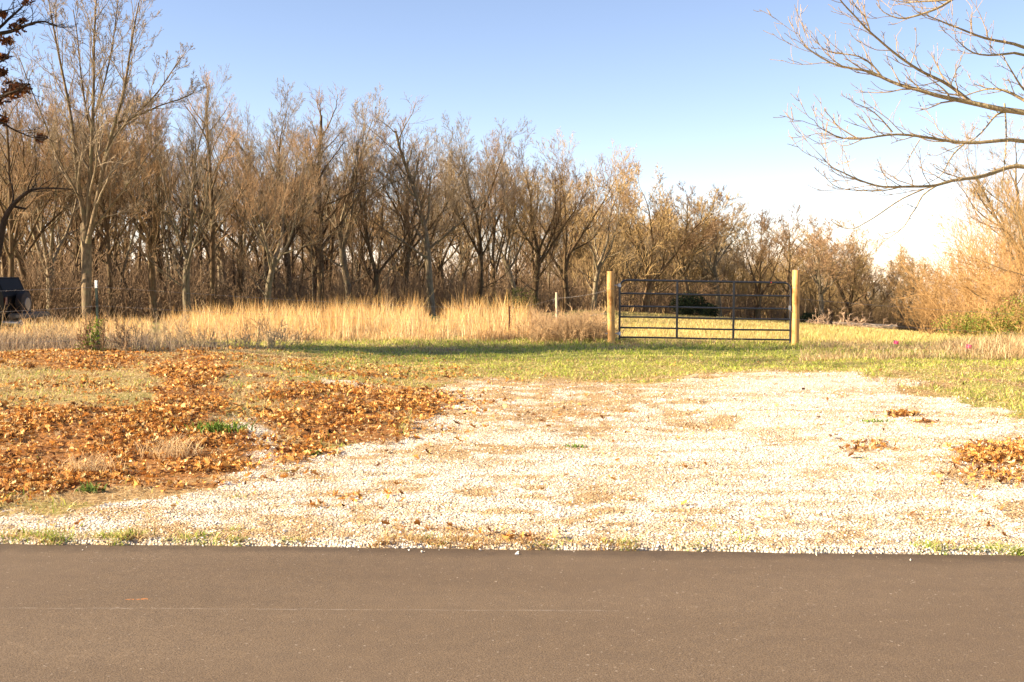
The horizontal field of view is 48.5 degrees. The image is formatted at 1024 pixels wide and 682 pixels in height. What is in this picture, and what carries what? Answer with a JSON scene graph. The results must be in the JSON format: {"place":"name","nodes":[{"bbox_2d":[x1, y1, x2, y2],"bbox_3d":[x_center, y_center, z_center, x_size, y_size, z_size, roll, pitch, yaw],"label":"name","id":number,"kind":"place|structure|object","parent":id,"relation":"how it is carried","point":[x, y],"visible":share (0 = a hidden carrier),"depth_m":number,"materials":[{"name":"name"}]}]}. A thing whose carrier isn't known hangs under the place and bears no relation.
{"place":"outdoors","nodes":[
{"label":"outdoors","id":0,"kind":"place"},
{"bbox_2d":[0,283,605,342],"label":"tall grass","id":1,"kind":"structure","parent":0,"point":[475,323],"depth_m":28.53,"materials":[{"name":"beige plant"}]},
{"bbox_2d":[0,544,1023,681],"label":"road","id":2,"kind":"structure","parent":0,"point":[140,613],"depth_m":5.25,"materials":[{"name":"grey asphalt"}]},
{"bbox_2d":[0,303,1023,554],"bbox_3d":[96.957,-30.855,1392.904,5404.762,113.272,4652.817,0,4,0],"label":"ground","id":3,"kind":"structure","parent":0,"point":[542,527],"depth_m":9.06,"materials":[{"name":"beige gravel"}]},
{"bbox_2d":[0,277,49,332],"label":"parked car","id":4,"kind":"object","parent":3,"relation":"on","point":[19,299],"visible":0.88,"depth_m":30.73,"materials":[{"name":"black paint"}]},
{"bbox_2d":[0,79,58,276],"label":"bare tree","id":5,"kind":"object","parent":3,"relation":"on","point":[12,247],"visible":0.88,"depth_m":44.50,"materials":[{"name":"brown plant"}]},
{"bbox_2d":[0,0,89,257],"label":"oak tree","id":6,"kind":"object","parent":3,"relation":"on","point":[17,89],"visible":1,"depth_m":19.63,"materials":[{"name":"brown plant"}]},
{"bbox_2d":[0,77,90,283],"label":"bare tree","id":7,"kind":"object","parent":3,"relation":"on","point":[26,228],"visible":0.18,"depth_m":58.67,"materials":[{"name":"brown plant"}]},
{"bbox_2d":[0,69,121,321],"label":"bare tree","id":8,"kind":"object","parent":3,"relation":"on","point":[45,243],"visible":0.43,"depth_m":49.41,"materials":[{"name":"brown plant"}]},
{"bbox_2d":[0,60,127,320],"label":"bare tree","id":9,"kind":"object","parent":3,"relation":"on","point":[19,259],"visible":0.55,"depth_m":48.43,"materials":[{"name":"brown plant"}]},
{"bbox_2d":[15,118,113,279],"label":"bare tree","id":10,"kind":"object","parent":3,"relation":"on","point":[65,240],"visible":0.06,"depth_m":72.41,"materials":[{"name":"brown plant"}]},
{"bbox_2d":[37,448,133,475],"bbox_3d":[-3.343,0.926,8.827,0.797,0.208,0.732,0,4,0],"label":"dry grass tuft","id":11,"kind":"object","parent":3,"relation":"on","point":[93,464],"visible":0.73,"depth_m":8.81,"materials":[{"name":"brown plant"}]},
{"bbox_2d":[12,74,161,317],"bbox_3d":[-23.125,-7.395,59.767,6.488,13.018,8.880,1,4,19],"label":"bare tree","id":12,"kind":"object","parent":3,"relation":"on","point":[79,260],"visible":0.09,"depth_m":59.76,"materials":[{"name":"brown plant"}]},
{"bbox_2d":[0,74,179,317],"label":"bare tree","id":13,"kind":"object","parent":3,"relation":"on","point":[96,237],"visible":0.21,"depth_m":58.19,"materials":[{"name":"brown plant"}]},
{"bbox_2d":[0,301,180,351],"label":"dry stalks","id":14,"kind":"object","parent":3,"relation":"on","point":[22,325],"visible":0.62,"depth_m":20.30,"materials":[{"name":"beige plant"}]},
{"bbox_2d":[50,152,143,318],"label":"bare tree","id":15,"kind":"object","parent":3,"relation":"on","point":[116,263],"visible":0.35,"depth_m":54.57,"materials":[{"name":"brown plant"}]},
{"bbox_2d":[51,100,150,320],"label":"bare tree","id":16,"kind":"object","parent":3,"relation":"on","point":[107,237],"visible":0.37,"depth_m":49.76,"materials":[{"name":"brown plant"}]},
{"bbox_2d":[74,313,133,350],"bbox_3d":[-7.001,-0.017,19.146,1.339,0.899,0.877,0,4,0],"label":"vine shrub","id":17,"kind":"object","parent":3,"relation":"on","point":[99,325],"visible":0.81,"depth_m":19.02,"materials":[{"name":"green plant"}]},
{"bbox_2d":[3,0,206,320],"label":"bare tree","id":18,"kind":"object","parent":3,"relation":"on","point":[88,226],"visible":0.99,"depth_m":44.30,"materials":[{"name":"brown plant"}]},
{"bbox_2d":[0,328,230,351],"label":"dry weeds","id":19,"kind":"object","parent":3,"relation":"on","point":[26,345],"visible":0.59,"depth_m":19.91,"materials":[{"name":"beige plant"}]},
{"bbox_2d":[60,67,196,312],"bbox_3d":[-20.756,-7.741,63.583,6.538,13.482,13.541,0,4,-5],"label":"bare tree","id":20,"kind":"object","parent":3,"relation":"on","point":[158,257],"visible":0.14,"depth_m":62.70,"materials":[{"name":"brown plant"}]},
{"bbox_2d":[76,64,185,321],"bbox_3d":[-16.187,-5.968,49.128,4.366,10.869,9.044,-2,4,-34],"label":"bare tree","id":21,"kind":"object","parent":3,"relation":"on","point":[150,240],"visible":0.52,"depth_m":48.93,"materials":[{"name":"brown plant"}]},
{"bbox_2d":[113,154,170,314],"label":"bare tree","id":22,"kind":"object","parent":3,"relation":"on","point":[131,244],"visible":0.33,"depth_m":56.52,"materials":[{"name":"brown plant"}]},
{"bbox_2d":[109,139,185,318],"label":"bare tree","id":23,"kind":"object","parent":3,"relation":"on","point":[164,248],"visible":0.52,"depth_m":55.11,"materials":[{"name":"brown plant"}]},
{"bbox_2d":[2,313,315,348],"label":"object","id":24,"kind":"object","parent":3,"relation":"on","point":[271,338],"visible":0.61,"depth_m":22.49,"materials":[{"name":"brown plant"}]},
{"bbox_2d":[100,116,220,315],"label":"bare tree","id":25,"kind":"object","parent":3,"relation":"on","point":[182,237],"visible":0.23,"depth_m":62.99,"materials":[{"name":"brown plant"}]},
{"bbox_2d":[127,430,206,459],"bbox_3d":[-2.859,0.849,9.525,0.714,0.218,0.722,2,4,32],"label":"dry grass tuft","id":26,"kind":"object","parent":3,"relation":"on","point":[176,452],"visible":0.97,"depth_m":9.48,"materials":[{"name":"brown plant"}]},
{"bbox_2d":[107,63,252,320],"bbox_3d":[-14.341,-6.145,48.151,6.715,11.287,5.115,1,4,9],"label":"bare tree","id":27,"kind":"object","parent":3,"relation":"on","point":[185,286],"visible":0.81,"depth_m":48.43,"materials":[{"name":"brown plant"}]},
{"bbox_2d":[167,141,246,313],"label":"bare tree","id":28,"kind":"object","parent":3,"relation":"on","point":[221,249],"visible":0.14,"depth_m":79.46,"materials":[{"name":"brown plant"}]},
{"bbox_2d":[153,70,265,318],"bbox_3d":[-14.245,-6.928,55.133,5.146,12.402,5.450,3,5,37],"label":"bare tree","id":29,"kind":"object","parent":3,"relation":"on","point":[211,240],"visible":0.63,"depth_m":55.32,"materials":[{"name":"brown plant"}]},
{"bbox_2d":[168,419,254,433],"bbox_3d":[-2.792,0.776,10.579,0.822,0.127,0.540,0,4,0],"label":"weed clump","id":30,"kind":"object","parent":3,"relation":"on","point":[217,426],"visible":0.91,"depth_m":10.51,"materials":[{"name":"green plant"}]},
{"bbox_2d":[143,94,304,316],"bbox_3d":[-14.839,-6.801,59.288,8.505,11.798,6.214,-1,4,-8],"label":"bare tree","id":31,"kind":"object","parent":3,"relation":"on","point":[240,247],"visible":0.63,"depth_m":58.79,"materials":[{"name":"brown plant"}]},
{"bbox_2d":[209,128,278,280],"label":"bare tree","id":32,"kind":"object","parent":3,"relation":"on","point":[232,227],"visible":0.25,"depth_m":70.03,"materials":[{"name":"brown plant"}]},
{"bbox_2d":[200,167,298,295],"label":"bare tree","id":33,"kind":"object","parent":3,"relation":"on","point":[259,263],"visible":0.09,"depth_m":82.17,"materials":[{"name":"brown plant"}]},
{"bbox_2d":[6,280,510,349],"bbox_3d":[-5.128,-0.253,21.790,14.545,1.879,1.710,-3,5,-39],"label":"wire fence","id":34,"kind":"object","parent":3,"relation":"on","point":[96,295],"visible":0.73,"depth_m":19.33,"materials":[{"name":"grey metal"}]},
{"bbox_2d":[214,116,315,314],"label":"bare tree","id":35,"kind":"object","parent":3,"relation":"on","point":[264,252],"visible":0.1,"depth_m":71.75,"materials":[{"name":"brown plant"}]},
{"bbox_2d":[187,75,345,313],"bbox_3d":[-13.346,-8.020,65.649,8.303,13.889,8.166,2,4,24],"label":"bare tree","id":36,"kind":"object","parent":3,"relation":"on","point":[288,264],"visible":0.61,"depth_m":64.99,"materials":[{"name":"brown plant"}]},
{"bbox_2d":[195,115,364,317],"bbox_3d":[-11.391,-5.871,55.852,7.996,10.150,7.378,-1,4,-13],"label":"bare tree","id":37,"kind":"object","parent":3,"relation":"on","point":[273,263],"visible":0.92,"depth_m":55.26,"materials":[{"name":"brown plant"}]},
{"bbox_2d":[253,171,319,313],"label":"bare tree","id":38,"kind":"object","parent":3,"relation":"on","point":[302,227],"visible":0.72,"depth_m":63.06,"materials":[{"name":"brown plant"}]},
{"bbox_2d":[306,197,337,314],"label":"bare tree","id":39,"kind":"object","parent":3,"relation":"on","point":[321,263],"visible":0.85,"depth_m":66.36,"materials":[{"name":"brown plant"}]},
{"bbox_2d":[259,82,401,314],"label":"bare tree","id":40,"kind":"object","parent":3,"relation":"on","point":[319,217],"visible":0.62,"depth_m":67.55,"materials":[{"name":"brown plant"}]},
{"bbox_2d":[287,122,374,310],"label":"bare tree","id":41,"kind":"object","parent":3,"relation":"on","point":[330,257],"visible":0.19,"depth_m":74.79,"materials":[{"name":"brown plant"}]},
{"bbox_2d":[270,118,396,313],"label":"bare tree","id":42,"kind":"object","parent":3,"relation":"on","point":[324,232],"visible":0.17,"depth_m":72.91,"materials":[{"name":"brown plant"}]},
{"bbox_2d":[274,177,392,273],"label":"bare tree","id":43,"kind":"object","parent":3,"relation":"on","point":[327,243],"visible":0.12,"depth_m":92.26,"materials":[{"name":"brown plant"}]},
{"bbox_2d":[283,81,424,310],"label":"bare tree","id":44,"kind":"object","parent":3,"relation":"on","point":[343,258],"visible":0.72,"depth_m":68.97,"materials":[{"name":"brown plant"}]},
{"bbox_2d":[311,141,396,311],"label":"bare tree","id":45,"kind":"object","parent":3,"relation":"on","point":[361,251],"visible":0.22,"depth_m":75.25,"materials":[{"name":"brown plant"}]},
{"bbox_2d":[332,191,400,298],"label":"bare tree","id":46,"kind":"object","parent":3,"relation":"on","point":[353,235],"visible":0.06,"depth_m":103.63,"materials":[{"name":"brown plant"}]},
{"bbox_2d":[337,128,443,312],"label":"bare tree","id":47,"kind":"object","parent":3,"relation":"on","point":[377,272],"visible":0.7,"depth_m":69.89,"materials":[{"name":"brown plant"}]},
{"bbox_2d":[367,192,419,287],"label":"bare tree","id":48,"kind":"object","parent":3,"relation":"on","point":[396,256],"visible":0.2,"depth_m":98.81,"materials":[{"name":"brown plant"}]},
{"bbox_2d":[345,117,488,314],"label":"bare tree","id":49,"kind":"object","parent":3,"relation":"on","point":[407,267],"visible":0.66,"depth_m":73.50,"materials":[{"name":"brown plant"}]},
{"bbox_2d":[361,136,472,303],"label":"bare tree","id":50,"kind":"object","parent":3,"relation":"on","point":[434,215],"visible":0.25,"depth_m":82.92,"materials":[{"name":"brown plant"}]},
{"bbox_2d":[353,93,503,315],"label":"bare tree","id":51,"kind":"object","parent":3,"relation":"on","point":[428,265],"visible":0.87,"depth_m":69.39,"materials":[{"name":"brown plant"}]},
{"bbox_2d":[403,160,494,311],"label":"bare tree","id":52,"kind":"object","parent":3,"relation":"on","point":[441,263],"visible":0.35,"depth_m":84.19,"materials":[{"name":"brown plant"}]},
{"bbox_2d":[406,144,514,291],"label":"bare tree","id":53,"kind":"object","parent":3,"relation":"on","point":[465,258],"visible":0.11,"depth_m":87.81,"materials":[{"name":"brown plant"}]},
{"bbox_2d":[0,216,946,328],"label":"distant wood","id":54,"kind":"object","parent":3,"relation":"on","point":[364,287],"visible":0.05,"depth_m":109.73,"materials":[{"name":"brown plant"}]},
{"bbox_2d":[0,238,952,332],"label":"undergrowth","id":55,"kind":"object","parent":3,"relation":"on","point":[65,300],"visible":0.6,"depth_m":64.07,"materials":[{"name":"brown plant"}]},
{"bbox_2d":[426,111,531,309],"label":"bare tree","id":56,"kind":"object","parent":3,"relation":"on","point":[479,248],"visible":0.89,"depth_m":77.33,"materials":[{"name":"brown plant"}]},
{"bbox_2d":[437,129,566,311],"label":"bare tree","id":57,"kind":"object","parent":3,"relation":"on","point":[506,261],"visible":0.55,"depth_m":84.74,"materials":[{"name":"brown plant"}]},
{"bbox_2d":[456,130,548,311],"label":"bare tree","id":58,"kind":"object","parent":3,"relation":"on","point":[493,273],"visible":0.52,"depth_m":83.48,"materials":[{"name":"brown plant"}]},
{"bbox_2d":[0,348,1023,546],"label":"dry straw","id":59,"kind":"object","parent":3,"relation":"on","point":[657,413],"visible":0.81,"depth_m":11.13,"materials":[{"name":"beige plant"}]},
{"bbox_2d":[0,370,1023,555],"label":"grass tufts","id":60,"kind":"object","parent":3,"relation":"on","point":[121,534],"visible":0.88,"depth_m":6.60,"materials":[{"name":"green plant"}]},
{"bbox_2d":[0,345,1023,540],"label":"fallen leaves","id":61,"kind":"object","parent":3,"relation":"on","point":[393,400],"visible":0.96,"depth_m":11.02,"materials":[{"name":"brown plant"}]},
{"bbox_2d":[0,369,1023,559],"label":"gravel stones","id":62,"kind":"object","parent":3,"relation":"on","point":[653,481],"visible":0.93,"depth_m":8.48,"materials":[{"name":"gravel"}]},
{"bbox_2d":[496,195,542,292],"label":"bare tree","id":63,"kind":"object","parent":3,"relation":"on","point":[525,251],"visible":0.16,"depth_m":120.81,"materials":[{"name":"brown plant"}]},
{"bbox_2d":[504,287,539,315],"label":"evergreen shrub","id":64,"kind":"object","parent":3,"relation":"on","point":[520,299],"visible":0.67,"depth_m":59.94,"materials":[{"name":"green plant"}]},
{"bbox_2d":[498,169,556,287],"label":"bare tree","id":65,"kind":"object","parent":3,"relation":"on","point":[532,260],"visible":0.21,"depth_m":103.44,"materials":[{"name":"brown plant"}]},
{"bbox_2d":[486,125,611,312],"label":"bare tree","id":66,"kind":"object","parent":3,"relation":"on","point":[538,246],"visible":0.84,"depth_m":86.63,"materials":[{"name":"brown plant"}]},
{"bbox_2d":[520,176,584,310],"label":"bare tree","id":67,"kind":"object","parent":3,"relation":"on","point":[549,214],"visible":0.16,"depth_m":105.37,"materials":[{"name":"brown plant"}]},
{"bbox_2d":[493,128,641,311],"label":"bare tree","id":68,"kind":"object","parent":3,"relation":"on","point":[569,250],"visible":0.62,"depth_m":93.46,"materials":[{"name":"brown plant"}]},
{"bbox_2d":[511,303,629,344],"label":"brambles","id":69,"kind":"object","parent":3,"relation":"on","point":[578,328],"visible":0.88,"depth_m":25.07,"materials":[{"name":"brown plant"}]},
{"bbox_2d":[542,187,606,285],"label":"bare tree","id":70,"kind":"object","parent":3,"relation":"on","point":[578,250],"visible":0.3,"depth_m":107.41,"materials":[{"name":"brown plant"}]},
{"bbox_2d":[542,149,668,310],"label":"bare tree","id":71,"kind":"object","parent":3,"relation":"on","point":[598,266],"visible":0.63,"depth_m":96.87,"materials":[{"name":"brown plant"}]},
{"bbox_2d":[607,271,614,342],"bbox_3d":[2.120,-0.615,24.312,0.192,1.747,0.164,0,4,0],"label":"gate post","id":72,"kind":"object","parent":3,"relation":"on","point":[610,307],"visible":0.95,"depth_m":24.24,"materials":[{"name":"brown wood"}]},
{"bbox_2d":[605,279,792,342],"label":"metal gate","id":73,"kind":"structure","parent":72,"relation":"attached to","point":[733,318],"depth_m":24.30,"materials":[{"name":"black metal"}]},
{"bbox_2d":[595,207,692,292],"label":"bare tree","id":74,"kind":"object","parent":3,"relation":"on","point":[638,262],"visible":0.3,"depth_m":123.09,"materials":[{"name":"brown plant"}]},
{"bbox_2d":[590,162,742,313],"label":"bare tree","id":75,"kind":"object","parent":3,"relation":"on","point":[647,266],"visible":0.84,"depth_m":104.36,"materials":[{"name":"brown plant"}]},
{"bbox_2d":[669,292,708,315],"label":"evergreen shrub","id":76,"kind":"object","parent":3,"relation":"on","point":[689,301],"visible":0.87,"depth_m":91.59,"materials":[{"name":"green plant"}]},
{"bbox_2d":[642,181,737,296],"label":"bare tree","id":77,"kind":"object","parent":3,"relation":"on","point":[707,234],"visible":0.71,"depth_m":116.79,"materials":[{"name":"brown plant"}]},
{"bbox_2d":[643,190,768,316],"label":"bare tree","id":78,"kind":"object","parent":3,"relation":"on","point":[713,269],"visible":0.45,"depth_m":131.90,"materials":[{"name":"brown plant"}]},
{"bbox_2d":[676,234,745,291],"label":"bare tree","id":79,"kind":"object","parent":3,"relation":"on","point":[703,262],"visible":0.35,"depth_m":146.45,"materials":[{"name":"brown plant"}]},
{"bbox_2d":[692,236,764,311],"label":"bare tree","id":80,"kind":"object","parent":3,"relation":"on","point":[731,260],"visible":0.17,"depth_m":151.44,"materials":[{"name":"brown plant"}]},
{"bbox_2d":[724,202,831,317],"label":"bare tree","id":81,"kind":"object","parent":3,"relation":"on","point":[765,250],"visible":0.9,"depth_m":148.49,"materials":[{"name":"brown plant"}]},
{"bbox_2d":[538,171,1023,331],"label":"distant wood","id":82,"kind":"object","parent":3,"relation":"on","point":[696,274],"visible":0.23,"depth_m":148.64,"materials":[{"name":"brown plant"}]},
{"bbox_2d":[569,309,1016,343],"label":"field grass","id":83,"kind":"structure","parent":3,"relation":"on","point":[869,332],"depth_m":37.79,"materials":[{"name":"yellow plant"}]},
{"bbox_2d":[791,270,799,344],"bbox_3d":[6.061,-0.630,24.311,0.170,1.758,0.170,0,4,0],"label":"gate post","id":84,"kind":"object","parent":3,"relation":"on","point":[795,304],"visible":0.94,"depth_m":24.24,"materials":[{"name":"brown wood"}]},
{"bbox_2d":[761,220,834,321],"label":"bare tree","id":85,"kind":"object","parent":3,"relation":"on","point":[786,289],"visible":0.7,"depth_m":164.95,"materials":[{"name":"brown plant"}]},
{"bbox_2d":[752,214,868,323],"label":"bare tree","id":86,"kind":"object","parent":3,"relation":"on","point":[817,281],"visible":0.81,"depth_m":174.97,"materials":[{"name":"brown plant"}]},
{"bbox_2d":[795,222,886,325],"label":"bare tree","id":87,"kind":"object","parent":3,"relation":"on","point":[848,312],"visible":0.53,"depth_m":185.71,"materials":[{"name":"brown plant"}]},
{"bbox_2d":[791,308,896,327],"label":"brush pile","id":88,"kind":"object","parent":3,"relation":"on","point":[841,319],"visible":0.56,"depth_m":117.38,"materials":[{"name":"brown plant"}]},
{"bbox_2d":[833,242,913,323],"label":"bare tree","id":89,"kind":"object","parent":3,"relation":"on","point":[890,277],"visible":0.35,"depth_m":196.17,"materials":[{"name":"brown plant"}]},
{"bbox_2d":[754,0,1023,243],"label":"bare tree","id":90,"kind":"object","parent":3,"relation":"on","point":[969,101],"visible":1,"depth_m":12.27,"materials":[{"name":"brown plant"}]},
{"bbox_2d":[799,330,1023,361],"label":"dry weeds","id":91,"kind":"object","parent":3,"relation":"on","point":[995,347],"visible":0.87,"depth_m":20.62,"materials":[{"name":"beige plant"}]},
{"bbox_2d":[870,247,953,329],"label":"bare tree","id":92,"kind":"object","parent":3,"relation":"on","point":[909,269],"visible":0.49,"depth_m":208.14,"materials":[{"name":"brown plant"}]},
{"bbox_2d":[887,265,969,334],"bbox_3d":[18.754,-1.788,51.613,3.726,3.394,4.102,0,4,0],"label":"shrub","id":93,"kind":"object","parent":3,"relation":"on","point":[930,320],"visible":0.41,"depth_m":51.84,"materials":[{"name":"brown plant"}]},
{"bbox_2d":[861,204,1021,334],"bbox_3d":[17.636,-2.598,42.883,7.128,5.296,6.622,0,4,0],"label":"shrub","id":94,"kind":"object","parent":3,"relation":"on","point":[955,276],"visible":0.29,"depth_m":43.40,"materials":[{"name":"brown plant"}]},
{"bbox_2d":[897,241,1005,334],"bbox_3d":[17.904,-2.126,47.067,6.340,4.242,4.786,-3,5,-43],"label":"shrub","id":95,"kind":"object","parent":3,"relation":"on","point":[923,310],"visible":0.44,"depth_m":47.25,"materials":[{"name":"brown plant"}]},
{"bbox_2d":[901,172,1023,335],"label":"shrub","id":96,"kind":"object","parent":3,"relation":"on","point":[974,253],"visible":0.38,"depth_m":39.75,"materials":[{"name":"brown plant"}]},
{"bbox_2d":[929,309,999,336],"bbox_3d":[12.453,-0.424,31.045,1.987,0.900,1.435,0,4,0],"label":"green bush","id":97,"kind":"object","parent":3,"relation":"on","point":[954,329],"visible":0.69,"depth_m":30.95,"materials":[{"name":"green plant"}]},
{"bbox_2d":[924,166,1023,332],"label":"shrub","id":98,"kind":"object","parent":3,"relation":"on","point":[990,247],"visible":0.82,"depth_m":36.37,"materials":[{"name":"brown plant"}]},
{"bbox_2d":[933,115,1023,335],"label":"bare tree","id":99,"kind":"object","parent":3,"relation":"on","point":[983,197],"visible":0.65,"depth_m":39.80,"materials":[{"name":"brown plant"}]},
{"bbox_2d":[956,166,1023,275],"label":"bare tree","id":100,"kind":"object","parent":3,"relation":"on","point":[1020,226],"visible":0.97,"depth_m":34.37,"materials":[{"name":"brown plant"}]},
{"bbox_2d":[959,302,1023,337],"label":"green bush","id":101,"kind":"object","parent":3,"relation":"on","point":[986,320],"visible":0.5,"depth_m":29.90,"materials":[{"name":"green plant"}]},
{"bbox_2d":[969,293,1023,336],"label":"green bush","id":102,"kind":"object","parent":3,"relation":"on","point":[1020,318],"visible":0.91,"depth_m":29.18,"materials":[{"name":"green plant"}]},
{"bbox_2d":[970,269,1023,337],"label":"shrub","id":103,"kind":"object","parent":3,"relation":"on","point":[999,294],"visible":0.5,"depth_m":32.84,"materials":[{"name":"brown plant"}]},
{"bbox_2d":[0,336,1023,548],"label":"grass","id":104,"kind":"structure","parent":0,"point":[371,345],"depth_m":18.73,"materials":[{"name":"green plant"}]},
{"bbox_2d":[0,0,1023,302],"label":"sky","id":105,"kind":"structure","parent":0,"point":[698,90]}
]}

